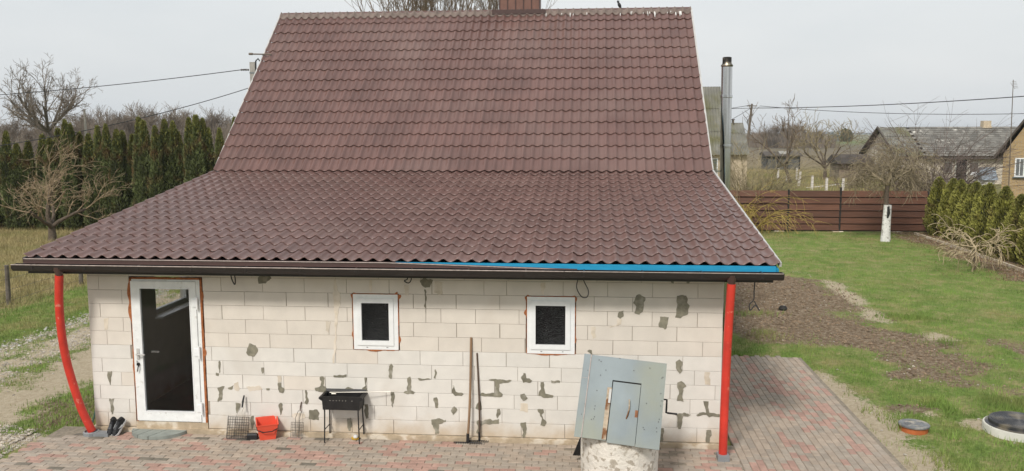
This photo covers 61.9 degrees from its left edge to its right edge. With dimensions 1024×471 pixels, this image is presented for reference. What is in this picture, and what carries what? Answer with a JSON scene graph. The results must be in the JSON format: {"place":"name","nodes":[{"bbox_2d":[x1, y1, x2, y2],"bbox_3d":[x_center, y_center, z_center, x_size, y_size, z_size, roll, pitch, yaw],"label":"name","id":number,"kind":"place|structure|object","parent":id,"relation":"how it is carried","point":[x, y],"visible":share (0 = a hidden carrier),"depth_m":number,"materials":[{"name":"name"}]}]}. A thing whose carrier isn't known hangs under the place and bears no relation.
{"place":"outdoors","nodes":[
{"label":"outdoors","id":0,"kind":"place"},
{"bbox_2d":[0,226,159,318],"bbox_3d":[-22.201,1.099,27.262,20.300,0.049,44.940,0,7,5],"label":"meadow","id":1,"kind":"structure","parent":0,"point":[16,252],"depth_m":26.27,"materials":[{"name":"plant"}]},
{"bbox_2d":[0,148,6,228],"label":"thuja","id":2,"kind":"object","parent":1,"relation":"on","point":[2,220],"visible":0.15,"depth_m":38.70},
{"bbox_2d":[0,130,16,229],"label":"thuja","id":3,"kind":"object","parent":1,"relation":"on","point":[5,161],"visible":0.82,"depth_m":37.96,"materials":[{"name":"plant"}]},
{"bbox_2d":[8,142,29,229],"bbox_3d":[-22.048,-2.155,38.233,0.902,4.035,0.846,-5,8,-33],"label":"thuja","id":4,"kind":"object","parent":1,"relation":"on","point":[16,166],"visible":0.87,"depth_m":38.04,"materials":[{"name":"plant"}]},
{"bbox_2d":[21,140,40,229],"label":"thuja","id":5,"kind":"object","parent":1,"relation":"on","point":[27,154],"visible":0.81,"depth_m":38.23,"materials":[{"name":"plant"}]},
{"bbox_2d":[34,133,46,228],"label":"thuja","id":6,"kind":"object","parent":1,"relation":"on","point":[41,143],"visible":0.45,"depth_m":38.19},
{"bbox_2d":[0,265,86,304],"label":"wire fence","id":7,"kind":"object","parent":1,"relation":"on","point":[7,284],"visible":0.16,"depth_m":21.52,"materials":[{"name":"grey metal"}]},
{"bbox_2d":[42,136,63,229],"bbox_3d":[-20.500,-2.269,38.108,0.953,4.295,1.028,-4,8,-32],"label":"thuja","id":8,"kind":"object","parent":1,"relation":"on","point":[49,141],"visible":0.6,"depth_m":37.91,"materials":[{"name":"plant"}]},
{"bbox_2d":[53,128,66,229],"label":"thuja","id":9,"kind":"object","parent":1,"relation":"on","point":[57,131],"visible":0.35,"depth_m":38.08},
{"bbox_2d":[0,127,131,240],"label":"apple tree","id":10,"kind":"object","parent":1,"relation":"on","point":[51,223],"visible":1,"depth_m":34.32,"materials":[{"name":"brown plant"}]},
{"bbox_2d":[59,119,81,230],"bbox_3d":[-19.597,-2.612,37.777,0.789,5.086,0.797,4,8,28],"label":"thuja","id":11,"kind":"object","parent":1,"relation":"on","point":[71,222],"visible":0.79,"depth_m":37.64,"materials":[{"name":"plant"}]},
{"bbox_2d":[68,123,84,229],"bbox_3d":[-19.574,-2.575,38.128,0.824,4.921,0.849,-4,8,-31],"label":"thuja","id":12,"kind":"object","parent":1,"relation":"on","point":[75,150],"visible":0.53,"depth_m":38.00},
{"bbox_2d":[76,131,86,227],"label":"thuja","id":13,"kind":"object","parent":1,"relation":"on","point":[79,138],"visible":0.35,"depth_m":38.16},
{"bbox_2d":[80,133,98,225],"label":"thuja","id":14,"kind":"object","parent":1,"relation":"on","point":[87,153],"visible":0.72,"depth_m":37.68,"materials":[{"name":"plant"}]},
{"bbox_2d":[91,125,106,222],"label":"thuja","id":15,"kind":"object","parent":1,"relation":"on","point":[97,144],"visible":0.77,"depth_m":37.68,"materials":[{"name":"plant"}]},
{"bbox_2d":[101,123,115,218],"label":"thuja","id":16,"kind":"object","parent":1,"relation":"on","point":[106,143],"visible":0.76,"depth_m":37.67,"materials":[{"name":"plant"}]},
{"bbox_2d":[107,128,130,213],"bbox_3d":[-17.467,-2.425,37.921,0.938,4.651,1.012,4,8,30],"label":"thuja","id":17,"kind":"object","parent":1,"relation":"on","point":[116,157],"visible":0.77,"depth_m":37.68,"materials":[{"name":"plant"}]},
{"bbox_2d":[120,130,129,206],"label":"thuja","id":18,"kind":"object","parent":1,"relation":"on","point":[123,139],"visible":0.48,"depth_m":38.03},
{"bbox_2d":[125,134,133,205],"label":"thuja","id":19,"kind":"object","parent":1,"relation":"on","point":[129,162],"visible":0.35,"depth_m":37.99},
{"bbox_2d":[130,116,140,206],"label":"thuja","id":20,"kind":"object","parent":1,"relation":"on","point":[135,151],"visible":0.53,"depth_m":37.34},
{"bbox_2d":[135,119,152,202],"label":"thuja","id":21,"kind":"object","parent":1,"relation":"on","point":[143,147],"visible":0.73,"depth_m":37.24,"materials":[{"name":"plant"}]},
{"bbox_2d":[146,125,164,197],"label":"thuja","id":22,"kind":"object","parent":1,"relation":"on","point":[156,176],"visible":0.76,"depth_m":37.20,"materials":[{"name":"plant"}]},
{"bbox_2d":[159,118,174,192],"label":"thuja","id":23,"kind":"object","parent":1,"relation":"on","point":[164,137],"visible":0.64,"depth_m":37.48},
{"bbox_2d":[165,120,183,190],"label":"thuja","id":24,"kind":"object","parent":1,"relation":"on","point":[173,138],"visible":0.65,"depth_m":37.55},
{"bbox_2d":[176,131,184,184],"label":"thuja","id":25,"kind":"object","parent":1,"relation":"on","point":[181,167],"visible":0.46,"depth_m":37.69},
{"bbox_2d":[182,117,193,182],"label":"thuja","id":26,"kind":"object","parent":1,"relation":"on","point":[187,151],"visible":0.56,"depth_m":36.90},
{"bbox_2d":[188,114,207,179],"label":"thuja","id":27,"kind":"object","parent":1,"relation":"on","point":[198,167],"visible":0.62,"depth_m":36.89,"materials":[{"name":"plant"}]},
{"bbox_2d":[200,118,212,174],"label":"thuja","id":28,"kind":"object","parent":1,"relation":"on","point":[203,126],"visible":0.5,"depth_m":37.21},
{"bbox_2d":[204,127,214,171],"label":"thuja","id":29,"kind":"object","parent":1,"relation":"on","point":[210,152],"visible":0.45,"depth_m":37.33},
{"bbox_2d":[213,127,223,166],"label":"thuja","id":30,"kind":"object","parent":1,"relation":"on","point":[219,143],"visible":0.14,"depth_m":37.15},
{"bbox_2d":[241,58,259,91],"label":"utility pole","id":31,"kind":"object","parent":1,"relation":"on","point":[253,66],"visible":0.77,"depth_m":41.92,"materials":[{"name":"concrete"}]},
{"bbox_2d":[0,70,238,94],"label":"power cable","id":32,"kind":"object","parent":31,"relation":"attached to","point":[123,83],"visible":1,"depth_m":44.49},
{"bbox_2d":[0,289,179,458],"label":"driveway","id":33,"kind":"structure","parent":0,"point":[82,369],"depth_m":14.83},
{"bbox_2d":[0,276,179,455],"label":"verge grass","id":34,"kind":"structure","parent":0,"point":[42,312],"depth_m":17.67,"materials":[{"name":"plant"}]},
{"bbox_2d":[0,289,179,457],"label":"gravel","id":35,"kind":"structure","parent":0,"point":[9,437],"depth_m":16.51,"materials":[{"name":"gravel"}]},
{"bbox_2d":[0,289,173,358],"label":"pale stones","id":36,"kind":"object","parent":35,"relation":"on","point":[65,324],"visible":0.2,"depth_m":18.44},
{"bbox_2d":[0,355,907,470],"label":"paving","id":37,"kind":"structure","parent":0,"point":[791,414],"depth_m":11.58,"materials":[{"name":"brick"}]},
{"bbox_2d":[106,416,116,435],"bbox_3d":[-5.724,2.726,12.220,0.106,0.234,0.252,-1,7,-4],"label":"shoe","id":38,"kind":"object","parent":37,"relation":"on","point":[112,423],"visible":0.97,"depth_m":12.18,"materials":[{"name":"fabric"}]},
{"bbox_2d":[112,417,126,436],"bbox_3d":[-5.620,2.726,12.205,0.106,0.241,0.246,2,7,14],"label":"shoe","id":39,"kind":"object","parent":37,"relation":"on","point":[119,425],"visible":1,"depth_m":12.17,"materials":[{"name":"fabric"}]},
{"bbox_2d":[132,428,186,439],"bbox_3d":[-5.066,2.820,12.149,0.820,0.046,0.360,0,7,5],"label":"doorstep slab","id":40,"kind":"structure","parent":37,"relation":"on","point":[152,434],"depth_m":12.09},
{"bbox_2d":[226,395,249,438],"bbox_3d":[-3.853,2.563,12.052,0.307,0.578,0.228,0,7,5],"label":"grill grate","id":41,"kind":"object","parent":37,"relation":"on","point":[236,425],"visible":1,"depth_m":12.02,"materials":[{"name":"black metal"}]},
{"bbox_2d":[255,415,278,440],"bbox_3d":[-3.444,2.717,12.024,0.313,0.277,0.261,-2,7,-19],"label":"bucket","id":42,"kind":"object","parent":37,"relation":"on","point":[266,427],"visible":1,"depth_m":11.97,"materials":[{"name":"red plastic"}]},
{"bbox_2d":[290,402,303,437],"bbox_3d":[-3.029,2.603,12.063,0.182,0.492,0.127,0,7,5],"label":"grill grate","id":43,"kind":"object","parent":37,"relation":"on","point":[298,427],"visible":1,"depth_m":12.05,"materials":[{"name":"metal"}]},
{"bbox_2d":[319,388,367,443],"bbox_3d":[-2.343,2.517,11.916,0.620,0.695,0.292,0,7,5],"label":"barbecue","id":44,"kind":"object","parent":37,"relation":"on","point":[354,401],"visible":1,"depth_m":11.78,"materials":[{"name":"black metal"}]},
{"bbox_2d":[454,337,481,444],"bbox_3d":[-0.609,2.141,11.782,0.392,1.477,0.163,0,7,5],"label":"rake","id":45,"kind":"object","parent":37,"relation":"on","point":[469,404],"visible":1,"depth_m":11.77,"materials":[{"name":"brown wood"}]},
{"bbox_2d":[469,353,487,441],"bbox_3d":[-0.471,2.244,11.808,0.321,1.248,0.113,0,7,-2],"label":"rake","id":46,"kind":"object","parent":37,"relation":"on","point":[479,439],"visible":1,"depth_m":11.82,"materials":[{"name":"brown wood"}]},
{"bbox_2d":[574,354,676,470],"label":"well","id":47,"kind":"object","parent":37,"relation":"on","point":[619,415],"visible":1,"depth_m":10.21,"materials":[{"name":"metal"}]},
{"bbox_2d":[573,437,580,455],"bbox_3d":[0.893,2.704,11.111,0.160,0.340,0.013,5,11,-13],"label":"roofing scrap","id":48,"kind":"object","parent":47,"relation":"attached to","point":[577,452],"visible":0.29,"depth_m":11.12,"materials":[{"name":"black metal"}]},
{"bbox_2d":[0,134,1001,193],"bbox_3d":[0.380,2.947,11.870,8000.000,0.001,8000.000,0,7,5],"label":"field","id":49,"kind":"structure","parent":0,"point":[830,151],"depth_m":145.98,"materials":[{"name":"plant"}]},
{"bbox_2d":[0,114,28,147],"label":"bare tree","id":50,"kind":"object","parent":49,"relation":"on","point":[12,133],"visible":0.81,"depth_m":125.64,"materials":[{"name":"grey plant"}]},
{"bbox_2d":[20,122,38,147],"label":"bare tree","id":51,"kind":"object","parent":49,"relation":"on","point":[29,137],"visible":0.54,"depth_m":128.90,"materials":[{"name":"grey plant"}]},
{"bbox_2d":[0,53,102,136],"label":"bare tree","id":52,"kind":"object","parent":49,"relation":"on","point":[32,117],"visible":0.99,"depth_m":73.58,"materials":[{"name":"grey plant"}]},
{"bbox_2d":[71,106,109,140],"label":"bare tree","id":53,"kind":"object","parent":49,"relation":"on","point":[80,117],"visible":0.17,"depth_m":144.34,"materials":[{"name":"grey plant"}]},
{"bbox_2d":[87,110,127,140],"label":"bare tree","id":54,"kind":"object","parent":49,"relation":"on","point":[111,127],"visible":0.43,"depth_m":125.24,"materials":[{"name":"grey plant"}]},
{"bbox_2d":[92,105,124,133],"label":"bare tree","id":55,"kind":"object","parent":49,"relation":"on","point":[106,114],"visible":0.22,"depth_m":130.81,"materials":[{"name":"grey plant"}]},
{"bbox_2d":[0,116,230,160],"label":"undergrowth","id":56,"kind":"object","parent":49,"relation":"on","point":[226,132],"visible":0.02,"depth_m":131.83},
{"bbox_2d":[104,104,142,139],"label":"bare tree","id":57,"kind":"object","parent":49,"relation":"on","point":[130,126],"visible":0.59,"depth_m":131.01,"materials":[{"name":"grey plant"}]},
{"bbox_2d":[122,100,174,135],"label":"bare tree","id":58,"kind":"object","parent":49,"relation":"on","point":[152,112],"visible":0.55,"depth_m":119.83,"materials":[{"name":"grey plant"}]},
{"bbox_2d":[145,103,190,132],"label":"bare tree","id":59,"kind":"object","parent":49,"relation":"on","point":[169,118],"visible":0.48,"depth_m":118.78,"materials":[{"name":"grey plant"}]},
{"bbox_2d":[191,104,231,135],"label":"bare tree","id":60,"kind":"object","parent":49,"relation":"on","point":[212,121],"visible":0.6,"depth_m":131.19,"materials":[{"name":"grey plant"}]},
{"bbox_2d":[10,0,784,461],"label":"house","id":61,"kind":"structure","parent":49,"relation":"on","point":[496,186],"depth_m":12.47,"materials":[{"name":"white concrete"}]},
{"bbox_2d":[0,88,247,145],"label":"power cable","id":62,"kind":"object","parent":61,"relation":"attached to","point":[126,121],"visible":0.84,"depth_m":39.41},
{"bbox_2d":[127,277,208,422],"bbox_3d":[-4.898,1.634,12.182,1.129,2.106,0.192,0,7,5],"label":"door","id":63,"kind":"structure","parent":61,"relation":"in","point":[200,413],"depth_m":12.16,"materials":[{"name":"plastic"}]},
{"bbox_2d":[155,289,188,318],"bbox_3d":[-5.651,0.836,14.272,0.280,0.835,1.400,0,7,5],"label":"side window","id":64,"kind":"structure","parent":61,"relation":"in","point":[185,291],"depth_m":14.29,"materials":[{"name":"white plastic"}]},
{"bbox_2d":[351,292,400,351],"bbox_3d":[-1.878,1.192,11.884,0.712,0.851,0.090,0,7,5],"label":"window","id":65,"kind":"structure","parent":61,"relation":"in","point":[376,327],"depth_m":11.86,"materials":[{"name":"white plastic"}]},
{"bbox_2d":[524,295,576,355],"bbox_3d":[0.525,1.223,11.675,0.723,0.842,0.090,0,7,5],"label":"window","id":66,"kind":"structure","parent":61,"relation":"in","point":[551,320],"depth_m":11.65,"materials":[{"name":"white plastic"}]},
{"bbox_2d":[349,0,478,11],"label":"bare tree","id":67,"kind":"object","parent":49,"relation":"on","point":[425,3],"visible":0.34,"depth_m":44.59,"materials":[{"name":"grey plant"}]},
{"bbox_2d":[391,0,496,10],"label":"bare tree","id":68,"kind":"object","parent":49,"relation":"on","point":[455,6],"visible":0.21,"depth_m":46.20,"materials":[{"name":"grey plant"}]},
{"bbox_2d":[458,0,554,9],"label":"bare tree","id":69,"kind":"object","parent":49,"relation":"on","point":[490,2],"visible":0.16,"depth_m":49.66,"materials":[{"name":"grey plant"}]},
{"bbox_2d":[703,86,720,177],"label":"neighbour house","id":70,"kind":"structure","parent":49,"relation":"on","point":[712,99],"depth_m":57.70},
{"bbox_2d":[730,119,749,189],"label":"annex","id":71,"kind":"object","parent":49,"relation":"on","point":[738,129],"visible":0.45,"depth_m":60.58,"materials":[{"name":"brick"}]},
{"bbox_2d":[747,104,756,144],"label":"utility pole","id":72,"kind":"object","parent":49,"relation":"on","point":[749,125],"visible":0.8,"depth_m":100.42,"materials":[{"name":"concrete"}]},
{"bbox_2d":[781,96,1023,107],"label":"power cable","id":73,"kind":"object","parent":72,"relation":"attached to","point":[906,103],"visible":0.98,"depth_m":80.44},
{"bbox_2d":[742,95,810,182],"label":"orchard tree","id":74,"kind":"object","parent":49,"relation":"on","point":[791,137],"visible":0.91,"depth_m":72.32,"materials":[{"name":"brown plant"}]},
{"bbox_2d":[744,131,838,147],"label":"scrub","id":75,"kind":"object","parent":49,"relation":"on","point":[770,140],"visible":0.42,"depth_m":238.21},
{"bbox_2d":[781,107,870,179],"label":"orchard tree","id":76,"kind":"object","parent":49,"relation":"on","point":[822,163],"visible":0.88,"depth_m":77.27,"materials":[{"name":"brown plant"}]},
{"bbox_2d":[747,168,929,190],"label":"weeds","id":77,"kind":"object","parent":49,"relation":"on","point":[809,179],"visible":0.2,"depth_m":73.61,"materials":[{"name":"brown plant"}]},
{"bbox_2d":[823,157,870,189],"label":"bare shrub","id":78,"kind":"object","parent":49,"relation":"on","point":[842,174],"visible":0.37,"depth_m":64.24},
{"bbox_2d":[826,154,873,179],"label":"shed","id":79,"kind":"structure","parent":49,"relation":"on","point":[842,158],"depth_m":78.73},
{"bbox_2d":[813,98,1023,195],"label":"bare shrub","id":80,"kind":"object","parent":49,"relation":"on","point":[973,176],"visible":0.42,"depth_m":42.55,"materials":[{"name":"plant"}]},
{"bbox_2d":[977,165,997,184],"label":"zinc hood","id":81,"kind":"object","parent":49,"relation":"on","point":[988,179],"visible":0.29,"depth_m":49.80,"materials":[{"name":"metal"}]},
{"bbox_2d":[1008,80,1015,185],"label":"aerial mast","id":82,"kind":"object","parent":49,"relation":"on","point":[1013,81],"visible":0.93,"depth_m":52.06,"materials":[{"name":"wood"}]},
{"bbox_2d":[0,230,1023,470],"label":"ground","id":83,"kind":"structure","parent":0,"point":[867,420],"depth_m":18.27,"materials":[{"name":"plant"}]},
{"bbox_2d":[712,117,838,202],"bbox_3d":[11.247,-2.761,38.479,7.019,5.094,6.635,0,7,5],"label":"arching shrub","id":84,"kind":"object","parent":83,"relation":"on","point":[743,185],"visible":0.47,"depth_m":38.31,"materials":[{"name":"plant"}]},
{"bbox_2d":[732,171,830,236],"bbox_3d":[10.389,-1.402,36.815,5.599,2.799,6.237,0,7,5],"label":"arching shrub","id":85,"kind":"object","parent":83,"relation":"on","point":[766,219],"visible":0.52,"depth_m":36.23,"materials":[{"name":"plant"}]},
{"bbox_2d":[730,187,928,232],"bbox_3d":[12.863,-1.036,37.162,10.080,2.130,0.240,0,7,5],"label":"plank fence","id":86,"kind":"object","parent":83,"relation":"on","point":[862,213],"visible":0.57,"depth_m":37.01,"materials":[{"name":"wood"}]},
{"bbox_2d":[723,231,1023,415],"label":"dirt patch","id":87,"kind":"object","parent":83,"relation":"on","point":[885,337],"visible":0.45,"depth_m":18.50,"materials":[{"name":"soil"}]},
{"bbox_2d":[723,261,1023,407],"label":"soil clods","id":88,"kind":"object","parent":87,"relation":"on","point":[926,371],"visible":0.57,"depth_m":18.87,"materials":[{"name":"soil"}]},
{"bbox_2d":[740,269,1014,467],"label":"soil pebbles","id":89,"kind":"object","parent":87,"relation":"on","point":[863,335],"visible":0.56,"depth_m":16.20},
{"bbox_2d":[831,231,1023,280],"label":"leaf litter","id":90,"kind":"object","parent":87,"relation":"on","point":[946,250],"visible":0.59,"depth_m":29.81,"materials":[{"name":"plant"}]},
{"bbox_2d":[922,176,945,235],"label":"thuja","id":91,"kind":"object","parent":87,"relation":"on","point":[934,197],"visible":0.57,"depth_m":35.39,"materials":[{"name":"plant"}]},
{"bbox_2d":[935,178,957,237],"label":"thuja","id":92,"kind":"object","parent":87,"relation":"on","point":[949,188],"visible":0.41,"depth_m":34.60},
{"bbox_2d":[943,179,967,240],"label":"thuja","id":93,"kind":"object","parent":87,"relation":"on","point":[957,192],"visible":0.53,"depth_m":33.61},
{"bbox_2d":[950,183,971,242],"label":"thuja","id":94,"kind":"object","parent":87,"relation":"on","point":[957,217],"visible":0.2,"depth_m":32.87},
{"bbox_2d":[914,232,1023,272],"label":"hedge edging","id":95,"kind":"object","parent":87,"relation":"on","point":[1011,266],"visible":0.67,"depth_m":30.39,"materials":[{"name":"concrete"}]},
{"bbox_2d":[959,181,981,244],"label":"thuja","id":96,"kind":"object","parent":87,"relation":"on","point":[971,193],"visible":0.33,"depth_m":31.85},
{"bbox_2d":[963,184,985,248],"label":"thuja","id":97,"kind":"object","parent":87,"relation":"on","point":[977,194],"visible":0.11,"depth_m":30.99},
{"bbox_2d":[968,182,997,252],"bbox_3d":[16.774,-0.565,30.181,1.150,2.665,1.214,1,7,8],"label":"thuja","id":98,"kind":"object","parent":87,"relation":"on","point":[979,212],"visible":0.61,"depth_m":29.98,"materials":[{"name":"plant"}]},
{"bbox_2d":[981,185,1014,257],"bbox_3d":[16.701,-0.418,29.200,1.113,2.601,1.167,3,7,23],"label":"thuja","id":99,"kind":"object","parent":87,"relation":"on","point":[1000,207],"visible":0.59,"depth_m":29.03,"materials":[{"name":"plant"}]},
{"bbox_2d":[998,193,1023,261],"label":"thuja","id":100,"kind":"object","parent":87,"relation":"on","point":[1013,215],"visible":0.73,"depth_m":28.23,"materials":[{"name":"plant"}]},
{"bbox_2d":[1014,205,1023,264],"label":"thuja","id":101,"kind":"object","parent":87,"relation":"on","point":[1019,256],"visible":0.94,"depth_m":27.54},
{"bbox_2d":[817,171,930,191],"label":"bare shrub","id":102,"kind":"object","parent":83,"relation":"on","point":[872,188],"visible":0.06,"depth_m":40.30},
{"bbox_2d":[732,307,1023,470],"bbox_3d":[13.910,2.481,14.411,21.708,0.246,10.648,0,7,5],"label":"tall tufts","id":103,"kind":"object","parent":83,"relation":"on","point":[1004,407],"visible":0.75,"depth_m":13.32,"materials":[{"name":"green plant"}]},
{"bbox_2d":[760,230,1004,271],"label":"dry lawn grass","id":104,"kind":"structure","parent":83,"relation":"on","point":[766,233],"depth_m":34.70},
{"bbox_2d":[843,128,949,241],"bbox_3d":[15.128,-1.984,33.730,3.567,4.728,4.143,6,9,41],"label":"weeping tree","id":105,"kind":"object","parent":83,"relation":"on","point":[886,180],"visible":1,"depth_m":33.51,"materials":[{"name":"brown plant"}]},
{"bbox_2d":[898,419,929,434],"bbox_3d":[5.815,2.790,12.361,0.424,0.160,0.424,0,7,5],"label":"inspection cover","id":106,"kind":"object","parent":83,"relation":"on","point":[915,427],"visible":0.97,"depth_m":12.26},
{"bbox_2d":[929,214,1021,271],"bbox_3d":[14.454,0.451,26.733,2.872,2.146,2.429,0,7,5],"label":"bare shrub","id":107,"kind":"object","parent":83,"relation":"on","point":[974,257],"visible":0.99,"depth_m":26.47,"materials":[{"name":"plant"}]},
{"bbox_2d":[982,411,1023,442],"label":"manhole cover","id":108,"kind":"object","parent":83,"relation":"on","point":[1007,424],"visible":0.99,"depth_m":12.15,"materials":[{"name":"concrete"}]},
{"bbox_2d":[0,0,1023,132],"label":"sky","id":109,"kind":"structure","parent":0,"point":[822,53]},
{"bbox_2d":[759,151,801,169],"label":"shed","id":110,"kind":"structure","parent":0,"point":[766,154],"depth_m":99.56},
{"bbox_2d":[764,106,1023,114],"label":"power cable","id":111,"kind":"object","parent":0,"point":[892,113],"visible":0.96,"depth_m":89.65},
{"bbox_2d":[859,121,1016,183],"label":"barn house","id":112,"kind":"structure","parent":0,"point":[994,136],"depth_m":73.55,"materials":[{"name":"stone"}]},
{"bbox_2d":[954,159,967,179],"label":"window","id":113,"kind":"structure","parent":112,"relation":"in","point":[962,164],"depth_m":71.50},
{"bbox_2d":[994,119,1023,198],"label":"brick house","id":114,"kind":"structure","parent":0,"point":[1017,137],"depth_m":53.25,"materials":[{"name":"yellow brick"}]},
{"bbox_2d":[1012,158,1023,177],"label":"window","id":115,"kind":"structure","parent":114,"relation":"in","point":[1019,172],"depth_m":53.12,"materials":[{"name":"white plastic"}]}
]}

